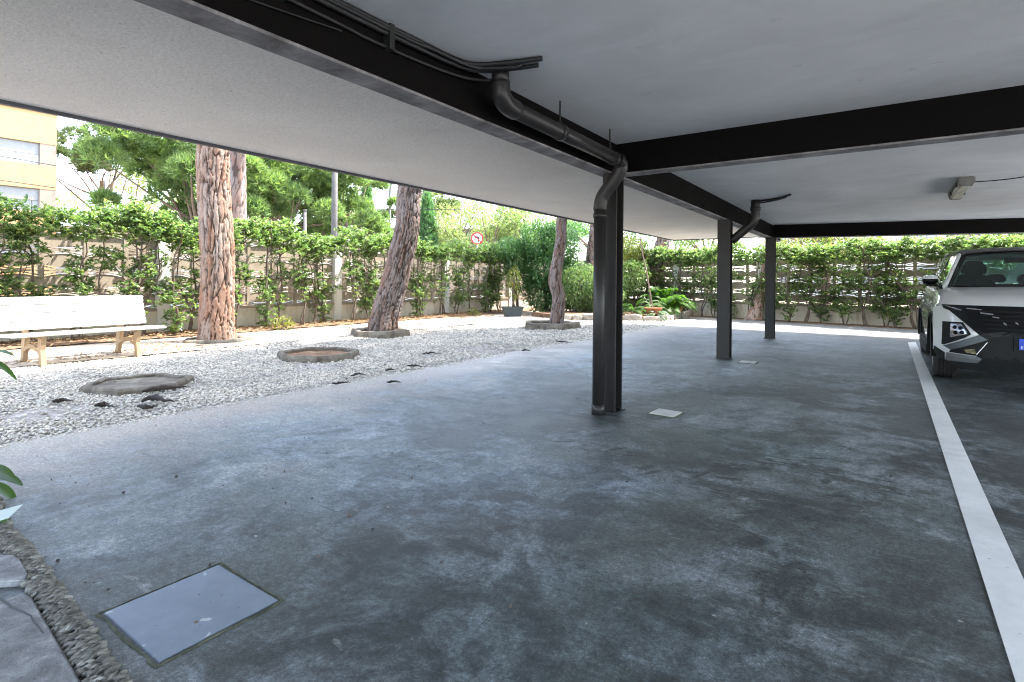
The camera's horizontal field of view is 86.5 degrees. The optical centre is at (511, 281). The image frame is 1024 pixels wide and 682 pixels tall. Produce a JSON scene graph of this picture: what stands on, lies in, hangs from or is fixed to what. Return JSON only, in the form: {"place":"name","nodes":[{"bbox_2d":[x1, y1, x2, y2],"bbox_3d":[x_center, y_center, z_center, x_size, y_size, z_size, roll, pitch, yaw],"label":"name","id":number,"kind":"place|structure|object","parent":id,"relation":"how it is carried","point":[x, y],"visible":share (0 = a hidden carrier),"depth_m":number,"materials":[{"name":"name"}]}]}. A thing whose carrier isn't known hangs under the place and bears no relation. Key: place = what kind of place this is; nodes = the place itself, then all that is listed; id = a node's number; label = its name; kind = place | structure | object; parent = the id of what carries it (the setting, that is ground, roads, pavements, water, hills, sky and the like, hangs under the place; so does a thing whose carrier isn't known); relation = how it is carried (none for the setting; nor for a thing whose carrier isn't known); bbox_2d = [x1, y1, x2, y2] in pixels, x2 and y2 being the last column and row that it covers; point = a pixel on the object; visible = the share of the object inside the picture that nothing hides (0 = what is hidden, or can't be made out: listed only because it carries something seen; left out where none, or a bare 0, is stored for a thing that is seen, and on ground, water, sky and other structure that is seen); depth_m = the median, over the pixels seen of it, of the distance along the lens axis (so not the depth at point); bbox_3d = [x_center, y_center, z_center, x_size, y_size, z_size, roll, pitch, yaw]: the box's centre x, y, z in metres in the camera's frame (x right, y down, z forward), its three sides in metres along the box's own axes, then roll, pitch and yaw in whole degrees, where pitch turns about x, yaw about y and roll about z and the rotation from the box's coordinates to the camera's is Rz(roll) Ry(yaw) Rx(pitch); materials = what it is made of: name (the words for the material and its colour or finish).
{"place":"outdoors","nodes":[
{"label":"outdoors","id":0,"kind":"place"},
{"bbox_2d":[0,594,79,681],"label":"paving slab","id":1,"kind":"structure","parent":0,"point":[31,650],"depth_m":1.58,"materials":[{"name":"concrete"}]},
{"bbox_2d":[0,308,534,349],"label":"soil bed","id":2,"kind":"object","parent":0,"point":[74,341],"visible":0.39,"depth_m":10.60,"materials":[{"name":"brown soil"}]},
{"bbox_2d":[0,194,58,332],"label":"hedge shrub","id":3,"kind":"object","parent":2,"relation":"on","point":[17,243],"visible":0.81,"depth_m":8.60,"materials":[{"name":"green plant"}]},
{"bbox_2d":[0,201,84,341],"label":"hedge shrub","id":4,"kind":"object","parent":2,"relation":"on","point":[32,229],"visible":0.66,"depth_m":8.81,"materials":[{"name":"green plant"}]},
{"bbox_2d":[45,206,132,339],"bbox_3d":[-7.374,-0.124,9.478,0.910,2.348,1.181,1,0,11],"label":"hedge shrub","id":5,"kind":"object","parent":2,"relation":"on","point":[82,218],"visible":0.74,"depth_m":9.31,"materials":[{"name":"green plant"}]},
{"bbox_2d":[79,191,172,336],"bbox_3d":[-6.906,-0.278,9.820,1.197,2.686,1.370,0,0,36],"label":"hedge shrub","id":6,"kind":"object","parent":2,"relation":"on","point":[149,269],"visible":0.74,"depth_m":9.79,"materials":[{"name":"green plant"}]},
{"bbox_2d":[101,198,183,335],"bbox_3d":[-6.770,-0.231,10.040,1.213,2.579,1.034,0,0,-18],"label":"hedge shrub","id":7,"kind":"object","parent":2,"relation":"on","point":[124,227],"visible":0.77,"depth_m":9.96,"materials":[{"name":"green plant"}]},
{"bbox_2d":[155,220,199,332],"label":"hedge shrub","id":8,"kind":"object","parent":2,"relation":"on","point":[193,271],"visible":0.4,"depth_m":10.74,"materials":[{"name":"green plant"}]},
{"bbox_2d":[129,213,237,333],"bbox_3d":[-6.397,-0.109,10.629,1.047,2.342,1.764,1,0,25],"label":"hedge shrub","id":9,"kind":"object","parent":2,"relation":"on","point":[179,239],"visible":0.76,"depth_m":10.34,"materials":[{"name":"green plant"}]},
{"bbox_2d":[188,216,262,314],"bbox_3d":[-5.964,-0.185,11.238,1.155,2.507,1.370,0,0,10],"label":"hedge shrub","id":10,"kind":"object","parent":2,"relation":"on","point":[245,271],"visible":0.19,"depth_m":11.30,"materials":[{"name":"green plant"}]},
{"bbox_2d":[233,218,264,328],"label":"hedge shrub","id":11,"kind":"object","parent":2,"relation":"on","point":[240,226],"visible":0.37,"depth_m":11.47,"materials":[{"name":"green plant"}]},
{"bbox_2d":[237,215,300,327],"bbox_3d":[-5.457,-0.176,12.141,1.017,2.496,1.576,1,0,6],"label":"hedge shrub","id":12,"kind":"object","parent":2,"relation":"on","point":[266,296],"visible":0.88,"depth_m":11.89,"materials":[{"name":"green plant"}]},
{"bbox_2d":[252,213,307,326],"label":"hedge shrub","id":13,"kind":"object","parent":2,"relation":"on","point":[291,225],"visible":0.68,"depth_m":12.31,"materials":[{"name":"green plant"}]},
{"bbox_2d":[277,231,328,324],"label":"hedge shrub","id":14,"kind":"object","parent":2,"relation":"on","point":[306,237],"visible":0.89,"depth_m":12.69,"materials":[{"name":"green plant"}]},
{"bbox_2d":[292,235,338,323],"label":"hedge shrub","id":15,"kind":"object","parent":2,"relation":"on","point":[317,254],"visible":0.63,"depth_m":13.17,"materials":[{"name":"green plant"}]},
{"bbox_2d":[289,232,356,322],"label":"hedge shrub","id":16,"kind":"object","parent":2,"relation":"on","point":[335,247],"visible":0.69,"depth_m":13.47,"materials":[{"name":"green plant"}]},
{"bbox_2d":[331,224,377,321],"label":"hedge shrub","id":17,"kind":"object","parent":2,"relation":"on","point":[347,231],"visible":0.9,"depth_m":13.93,"materials":[{"name":"green plant"}]},
{"bbox_2d":[339,234,385,319],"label":"hedge shrub","id":18,"kind":"object","parent":2,"relation":"on","point":[364,299],"visible":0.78,"depth_m":14.38,"materials":[{"name":"green plant"}]},
{"bbox_2d":[345,230,393,314],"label":"hedge shrub","id":19,"kind":"object","parent":2,"relation":"on","point":[378,238],"visible":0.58,"depth_m":14.52,"materials":[{"name":"green plant"}]},
{"bbox_2d":[407,237,439,316],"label":"hedge shrub","id":20,"kind":"object","parent":2,"relation":"on","point":[419,290],"visible":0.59,"depth_m":15.90,"materials":[{"name":"green plant"}]},
{"bbox_2d":[429,244,457,314],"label":"hedge shrub","id":21,"kind":"object","parent":2,"relation":"on","point":[444,259],"visible":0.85,"depth_m":16.62,"materials":[{"name":"green plant"}]},
{"bbox_2d":[447,238,475,312],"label":"hedge shrub","id":22,"kind":"object","parent":2,"relation":"on","point":[461,283],"visible":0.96,"depth_m":17.40,"materials":[{"name":"green plant"}]},
{"bbox_2d":[456,243,486,313],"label":"hedge shrub","id":23,"kind":"object","parent":2,"relation":"on","point":[470,256],"visible":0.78,"depth_m":17.86,"materials":[{"name":"green plant"}]},
{"bbox_2d":[463,246,507,312],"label":"hedge shrub","id":24,"kind":"object","parent":2,"relation":"on","point":[485,289],"visible":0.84,"depth_m":18.28,"materials":[{"name":"green plant"}]},
{"bbox_2d":[0,309,577,366],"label":"garden path","id":25,"kind":"structure","parent":0,"point":[275,335],"depth_m":9.54,"materials":[{"name":"beige concrete"}]},
{"bbox_2d":[0,295,165,366],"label":"park bench","id":26,"kind":"object","parent":25,"relation":"on","point":[25,307],"visible":0.98,"depth_m":7.32,"materials":[{"name":"white wood"}]},
{"bbox_2d":[182,335,251,343],"bbox_3d":[-5.198,1.052,9.610,1.102,0.126,1.100,1,0,29],"label":"planter ring","id":27,"kind":"object","parent":25,"relation":"on","point":[241,338],"visible":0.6,"depth_m":9.24,"materials":[{"name":"concrete"}]},
{"bbox_2d":[195,144,237,339],"bbox_3d":[-5.373,-4.330,9.928,4.263,11.067,4.392,1,0,35],"label":"pine tree","id":28,"kind":"object","parent":27,"relation":"in","point":[216,316],"visible":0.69,"depth_m":9.43,"materials":[{"name":"red plant"}]},
{"bbox_2d":[0,309,531,364],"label":"leaf litter","id":29,"kind":"object","parent":25,"relation":"on","point":[184,346],"visible":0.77,"depth_m":9.45,"materials":[{"name":"brown plant"}]},
{"bbox_2d":[495,236,534,305],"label":"garden shrub","id":30,"kind":"object","parent":25,"relation":"on","point":[513,251],"visible":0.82,"depth_m":18.59,"materials":[{"name":"green plant"}]},
{"bbox_2d":[146,295,501,306],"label":"pavement","id":31,"kind":"structure","parent":0,"point":[297,300],"depth_m":27.13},
{"bbox_2d":[414,191,440,290],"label":"cypress tree","id":32,"kind":"object","parent":31,"relation":"on","point":[427,217],"visible":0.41,"depth_m":34.33,"materials":[{"name":"green plant"}]},
{"bbox_2d":[0,317,692,447],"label":"gravel strip","id":33,"kind":"object","parent":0,"point":[53,413],"visible":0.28,"depth_m":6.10,"materials":[{"name":"grey gravel"}]},
{"bbox_2d":[78,373,194,396],"bbox_3d":[-3.837,1.067,5.583,1.035,0.119,0.880,0,0,17],"label":"planter ring","id":34,"kind":"object","parent":33,"relation":"on","point":[123,385],"visible":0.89,"depth_m":5.53,"materials":[{"name":"concrete"}]},
{"bbox_2d":[277,347,359,362],"bbox_3d":[-2.743,1.061,7.761,1.154,0.150,1.107,1,0,23],"label":"planter ring","id":35,"kind":"object","parent":33,"relation":"on","point":[317,354],"visible":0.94,"depth_m":7.65,"materials":[{"name":"concrete"}]},
{"bbox_2d":[350,327,409,338],"bbox_3d":[-2.636,1.038,10.870,1.229,0.199,1.118,0,0,3],"label":"planter ring","id":36,"kind":"object","parent":33,"relation":"on","point":[365,333],"visible":0.69,"depth_m":10.40,"materials":[{"name":"concrete"}]},
{"bbox_2d":[367,185,421,330],"bbox_3d":[-0.705,-3.147,10.792,4.250,8.846,2.287,1,0,35],"label":"pine tree","id":37,"kind":"object","parent":36,"relation":"in","point":[387,305],"visible":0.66,"depth_m":10.96,"materials":[{"name":"brown plant"}]},
{"bbox_2d":[525,320,580,329],"bbox_3d":[0.973,1.060,12.976,1.349,0.216,1.404,1,0,0],"label":"planter ring","id":38,"kind":"object","parent":33,"relation":"on","point":[539,324],"visible":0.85,"depth_m":12.51,"materials":[{"name":"concrete"}]},
{"bbox_2d":[548,218,566,323],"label":"pine tree","id":39,"kind":"object","parent":38,"relation":"in","point":[557,314],"visible":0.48,"depth_m":13.36,"materials":[{"name":"brown plant"}]},
{"bbox_2d":[532,309,692,320],"bbox_3d":[3.422,1.056,17.632,3.981,0.248,5.220,1,0,35],"label":"raised bed","id":40,"kind":"object","parent":33,"relation":"on","point":[585,316],"visible":0.58,"depth_m":15.89,"materials":[{"name":"stone"}]},
{"bbox_2d":[514,217,588,311],"bbox_3d":[1.425,-0.473,18.745,2.709,3.429,2.371,1,0,35],"label":"evergreen bush","id":41,"kind":"object","parent":40,"relation":"on","point":[542,253],"visible":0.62,"depth_m":18.45,"materials":[{"name":"green plant"}]},
{"bbox_2d":[562,259,625,311],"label":"evergreen bush","id":42,"kind":"object","parent":40,"relation":"on","point":[585,295],"visible":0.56,"depth_m":17.58,"materials":[{"name":"green plant"}]},
{"bbox_2d":[592,257,650,303],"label":"garden shrub","id":43,"kind":"object","parent":40,"relation":"on","point":[631,286],"visible":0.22,"depth_m":18.26,"materials":[{"name":"green plant"}]},
{"bbox_2d":[623,234,650,299],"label":"garden shrub","id":44,"kind":"object","parent":40,"relation":"on","point":[629,249],"visible":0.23,"depth_m":19.09,"materials":[{"name":"green plant"}]},
{"bbox_2d":[642,294,698,315],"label":"fern","id":45,"kind":"object","parent":40,"relation":"on","point":[674,303],"visible":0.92,"depth_m":16.72,"materials":[{"name":"green plant"}]},
{"bbox_2d":[56,116,757,282],"label":"sky","id":46,"kind":"structure","parent":0,"point":[68,175],"materials":[{"name":"white"}]},
{"bbox_2d":[149,291,716,307],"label":"street","id":47,"kind":"structure","parent":0,"point":[407,299],"depth_m":27.83,"materials":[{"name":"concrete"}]},
{"bbox_2d":[331,172,337,242],"bbox_3d":[-6.620,-2.508,20.280,1.200,7.300,0.241,1,0,35],"label":"utility pole","id":48,"kind":"object","parent":47,"relation":"on","point":[334,206],"visible":0.23,"depth_m":20.20,"materials":[{"name":"grey metal"}]},
{"bbox_2d":[0,286,918,307],"bbox_3d":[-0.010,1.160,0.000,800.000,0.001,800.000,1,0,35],"label":"ground","id":49,"kind":"structure","parent":0,"point":[351,287],"depth_m":40.41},
{"bbox_2d":[0,104,56,295],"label":"apartment block","id":50,"kind":"structure","parent":49,"relation":"on","point":[28,135],"depth_m":33.06,"materials":[{"name":"beige paint"}]},
{"bbox_2d":[0,185,38,209],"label":"window","id":51,"kind":"structure","parent":50,"relation":"in","point":[12,192],"depth_m":32.87,"materials":[{"name":"white glass"}]},
{"bbox_2d":[0,137,39,164],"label":"window","id":52,"kind":"structure","parent":50,"relation":"in","point":[30,151],"depth_m":32.82,"materials":[{"name":"white glass"}]},
{"bbox_2d":[54,123,144,293],"bbox_3d":[-29.474,-5.671,38.040,9.349,13.227,8.713,0,0,-15],"label":"tree","id":53,"kind":"object","parent":49,"relation":"on","point":[62,140],"visible":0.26,"depth_m":38.14,"materials":[{"name":"green plant"}]},
{"bbox_2d":[56,168,196,288],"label":"leafy tree","id":54,"kind":"object","parent":49,"relation":"on","point":[137,189],"visible":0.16,"depth_m":44.06,"materials":[{"name":"green plant"}]},
{"bbox_2d":[66,121,300,293],"bbox_3d":[-14.360,-4.126,25.210,8.988,10.419,10.449,0,0,-7],"label":"pine tree","id":55,"kind":"object","parent":49,"relation":"on","point":[168,162],"visible":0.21,"depth_m":22.89,"materials":[{"name":"green plant"}]},
{"bbox_2d":[229,151,246,304],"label":"pine tree","id":56,"kind":"object","parent":49,"relation":"on","point":[238,183],"visible":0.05,"depth_m":15.64,"materials":[{"name":"brown plant"}]},
{"bbox_2d":[0,223,544,341],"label":"block fence","id":57,"kind":"object","parent":49,"relation":"on","point":[248,315],"visible":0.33,"depth_m":12.42,"materials":[{"name":"paint"}]},
{"bbox_2d":[178,157,370,301],"bbox_3d":[-11.196,-3.727,27.100,8.863,9.726,8.419,0,0,20],"label":"pine tree","id":58,"kind":"object","parent":49,"relation":"on","point":[321,201],"visible":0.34,"depth_m":24.84,"materials":[{"name":"green plant"}]},
{"bbox_2d":[285,170,395,300],"bbox_3d":[-9.488,-3.731,29.315,7.135,9.717,7.563,1,0,-1],"label":"pine tree","id":59,"kind":"object","parent":49,"relation":"on","point":[376,222],"visible":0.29,"depth_m":27.67,"materials":[{"name":"green plant"}]},
{"bbox_2d":[394,192,498,290],"bbox_3d":[-4.208,-2.806,37.804,7.192,7.938,7.176,1,0,35],"label":"leafy tree","id":60,"kind":"object","parent":49,"relation":"on","point":[458,214],"visible":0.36,"depth_m":37.89,"materials":[{"name":"green plant"}]},
{"bbox_2d":[433,201,542,256],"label":"leafy tree","id":61,"kind":"object","parent":49,"relation":"on","point":[505,231],"visible":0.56,"depth_m":35.02,"materials":[{"name":"green plant"}]},
{"bbox_2d":[490,205,589,261],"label":"leafy tree","id":62,"kind":"object","parent":49,"relation":"on","point":[516,218],"visible":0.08,"depth_m":34.41,"materials":[{"name":"green plant"}]},
{"bbox_2d":[555,220,654,256],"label":"leafy tree","id":63,"kind":"object","parent":49,"relation":"on","point":[578,226],"visible":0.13,"depth_m":31.23,"materials":[{"name":"green plant"}]},
{"bbox_2d":[653,239,743,300],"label":"leafy tree","id":64,"kind":"object","parent":49,"relation":"on","point":[692,242],"visible":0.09,"depth_m":28.77,"materials":[{"name":"green plant"}]},
{"bbox_2d":[564,247,1018,326],"bbox_3d":[8.001,0.200,16.622,0.250,2.140,18.500,1,0,-43],"label":"block fence","id":65,"kind":"object","parent":49,"relation":"on","point":[801,313],"visible":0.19,"depth_m":15.70,"materials":[{"name":"paint"}]},
{"bbox_2d":[760,236,887,304],"bbox_3d":[13.177,-1.341,23.424,4.307,5.312,4.738,1,0,-22],"label":"leafy tree","id":66,"kind":"object","parent":49,"relation":"on","point":[825,241],"visible":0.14,"depth_m":23.23,"materials":[{"name":"green plant"}]},
{"bbox_2d":[758,234,1016,297],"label":"house","id":67,"kind":"structure","parent":49,"relation":"on","point":[760,240],"depth_m":36.47,"materials":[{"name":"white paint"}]},
{"bbox_2d":[0,316,1023,681],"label":"parking floor","id":68,"kind":"structure","parent":0,"point":[796,532],"depth_m":2.55,"materials":[{"name":"concrete"}]},
{"bbox_2d":[0,338,22,499],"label":"leafy plant","id":69,"kind":"object","parent":68,"relation":"on","point":[8,475],"visible":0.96,"depth_m":2.70,"materials":[{"name":"green plant"}]},
{"bbox_2d":[0,555,27,587],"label":"paving slab","id":70,"kind":"structure","parent":68,"relation":"on","point":[12,571],"depth_m":2.00,"materials":[{"name":"concrete"}]},
{"bbox_2d":[0,497,132,681],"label":"pebble kerb","id":71,"kind":"structure","parent":68,"relation":"on","point":[83,646],"depth_m":1.74,"materials":[{"name":"grey gravel"}]},
{"bbox_2d":[95,562,284,668],"bbox_3d":[-1.068,1.103,1.821,0.442,0.035,0.415,1,0,35],"label":"hatch cover","id":72,"kind":"object","parent":68,"relation":"on","point":[158,625],"visible":0.92,"depth_m":1.79,"materials":[{"name":"metal"}]},
{"bbox_2d":[0,0,1023,412],"bbox_3d":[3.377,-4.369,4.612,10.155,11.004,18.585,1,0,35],"label":"carport structure","id":73,"kind":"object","parent":68,"relation":"on","point":[854,118],"depth_m":3.48,"materials":[{"name":"paint"}]},
{"bbox_2d":[249,0,542,81],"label":"cable bundle","id":74,"kind":"object","parent":73,"relation":"attached to","point":[391,32],"visible":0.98,"depth_m":2.60,"materials":[{"name":"black plastic"}]},
{"bbox_2d":[491,65,627,415],"bbox_3d":[0.334,-0.052,3.807,0.298,2.310,1.812,1,0,35],"label":"drain pipe","id":75,"kind":"object","parent":73,"relation":"attached to","point":[507,104],"visible":0.98,"depth_m":4.44,"materials":[{"name":"metal"}]},
{"bbox_2d":[730,200,760,243],"bbox_3d":[3.377,-0.860,7.902,0.433,0.632,0.154,1,0,35],"label":"drain pipe","id":76,"kind":"object","parent":73,"relation":"attached to","point":[747,227],"visible":0.98,"depth_m":7.81,"materials":[{"name":"metal"}]},
{"bbox_2d":[948,176,975,199],"bbox_3d":[5.350,-1.102,6.489,0.151,0.098,1.280,1,0,35],"label":"ceiling light","id":77,"kind":"object","parent":73,"relation":"attached to","point":[959,188],"visible":1,"depth_m":6.22,"materials":[{"name":"grey plastic"}]},
{"bbox_2d":[908,342,1023,681],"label":"parking line","id":78,"kind":"object","parent":68,"relation":"on","point":[1003,579],"visible":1,"depth_m":2.38,"materials":[{"name":"paint"}]},
{"bbox_2d":[918,247,1023,376],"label":"parked car","id":79,"kind":"object","parent":68,"relation":"on","point":[970,314],"visible":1,"depth_m":6.10,"materials":[{"name":"grey paint"}]},
{"bbox_2d":[691,315,917,329],"bbox_3d":[8.715,1.170,15.248,0.700,0.001,15.500,1,0,-43],"label":"back soil strip","id":80,"kind":"object","parent":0,"point":[819,323],"visible":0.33,"depth_m":15.14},
{"bbox_2d":[643,242,678,310],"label":"hedge shrub","id":81,"kind":"object","parent":80,"relation":"on","point":[655,280],"visible":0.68,"depth_m":18.84,"materials":[{"name":"green plant"}]},
{"bbox_2d":[666,242,704,310],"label":"hedge shrub","id":82,"kind":"object","parent":80,"relation":"on","point":[692,255],"visible":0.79,"depth_m":18.22,"materials":[{"name":"green plant"}]},
{"bbox_2d":[661,248,711,310],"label":"hedge shrub","id":83,"kind":"object","parent":80,"relation":"on","point":[690,269],"visible":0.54,"depth_m":18.18,"materials":[{"name":"green plant"}]},
{"bbox_2d":[682,246,716,316],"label":"hedge shrub","id":84,"kind":"object","parent":80,"relation":"on","point":[700,260],"visible":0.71,"depth_m":17.78,"materials":[{"name":"green plant"}]},
{"bbox_2d":[697,248,739,316],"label":"hedge shrub","id":85,"kind":"object","parent":80,"relation":"on","point":[713,277],"visible":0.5,"depth_m":17.44,"materials":[{"name":"green plant"}]},
{"bbox_2d":[701,239,752,306],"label":"hedge shrub","id":86,"kind":"object","parent":80,"relation":"on","point":[740,246],"visible":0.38,"depth_m":16.89,"materials":[{"name":"green plant"}]},
{"bbox_2d":[733,242,764,310],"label":"hedge shrub","id":87,"kind":"object","parent":80,"relation":"on","point":[746,256],"visible":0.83,"depth_m":16.54,"materials":[{"name":"green plant"}]},
{"bbox_2d":[744,249,764,319],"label":"pine tree","id":88,"kind":"object","parent":80,"relation":"on","point":[755,311],"visible":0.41,"depth_m":16.38,"materials":[{"name":"red plant"}]},
{"bbox_2d":[749,243,799,310],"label":"hedge shrub","id":89,"kind":"object","parent":80,"relation":"on","point":[777,270],"visible":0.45,"depth_m":15.93,"materials":[{"name":"green plant"}]},
{"bbox_2d":[776,242,825,321],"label":"hedge shrub","id":90,"kind":"object","parent":80,"relation":"on","point":[785,294],"visible":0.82,"depth_m":15.56,"materials":[{"name":"green plant"}]},
{"bbox_2d":[777,240,835,322],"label":"hedge shrub","id":91,"kind":"object","parent":80,"relation":"on","point":[806,276],"visible":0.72,"depth_m":15.38,"materials":[{"name":"green plant"}]},
{"bbox_2d":[787,243,845,322],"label":"hedge shrub","id":92,"kind":"object","parent":80,"relation":"on","point":[817,260],"visible":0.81,"depth_m":15.25,"materials":[{"name":"green plant"}]},
{"bbox_2d":[806,241,864,324],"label":"hedge shrub","id":93,"kind":"object","parent":80,"relation":"on","point":[845,307],"visible":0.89,"depth_m":14.71,"materials":[{"name":"green plant"}]},
{"bbox_2d":[840,237,897,325],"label":"hedge shrub","id":94,"kind":"object","parent":80,"relation":"on","point":[872,240],"visible":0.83,"depth_m":14.40,"materials":[{"name":"green plant"}]},
{"bbox_2d":[850,239,902,326],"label":"hedge shrub","id":95,"kind":"object","parent":80,"relation":"on","point":[876,304],"visible":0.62,"depth_m":14.20,"materials":[{"name":"green plant"}]},
{"bbox_2d":[849,237,924,327],"bbox_3d":[9.617,0.052,13.907,1.628,2.338,1.247,1,0,22],"label":"hedge shrub","id":96,"kind":"object","parent":80,"relation":"on","point":[888,246],"visible":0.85,"depth_m":13.88,"materials":[{"name":"green plant"}]},
{"bbox_2d":[879,235,944,328],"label":"hedge shrub","id":97,"kind":"object","parent":80,"relation":"on","point":[910,305],"visible":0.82,"depth_m":13.61,"materials":[{"name":"green plant"}]},
{"bbox_2d":[916,235,969,287],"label":"hedge shrub","id":98,"kind":"object","parent":80,"relation":"on","point":[935,255],"visible":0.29,"depth_m":13.21,"materials":[{"name":"green plant"}]},
{"bbox_2d":[940,234,998,274],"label":"hedge shrub","id":99,"kind":"object","parent":80,"relation":"on","point":[947,242],"visible":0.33,"depth_m":12.83,"materials":[{"name":"green plant"}]},
{"bbox_2d":[961,234,1016,283],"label":"hedge shrub","id":100,"kind":"object","parent":80,"relation":"on","point":[989,246],"visible":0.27,"depth_m":12.45,"materials":[{"name":"green plant"}]},
{"bbox_2d":[971,233,1023,283],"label":"hedge shrub","id":101,"kind":"object","parent":80,"relation":"on","point":[1015,239],"visible":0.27,"depth_m":12.26,"materials":[{"name":"green plant"}]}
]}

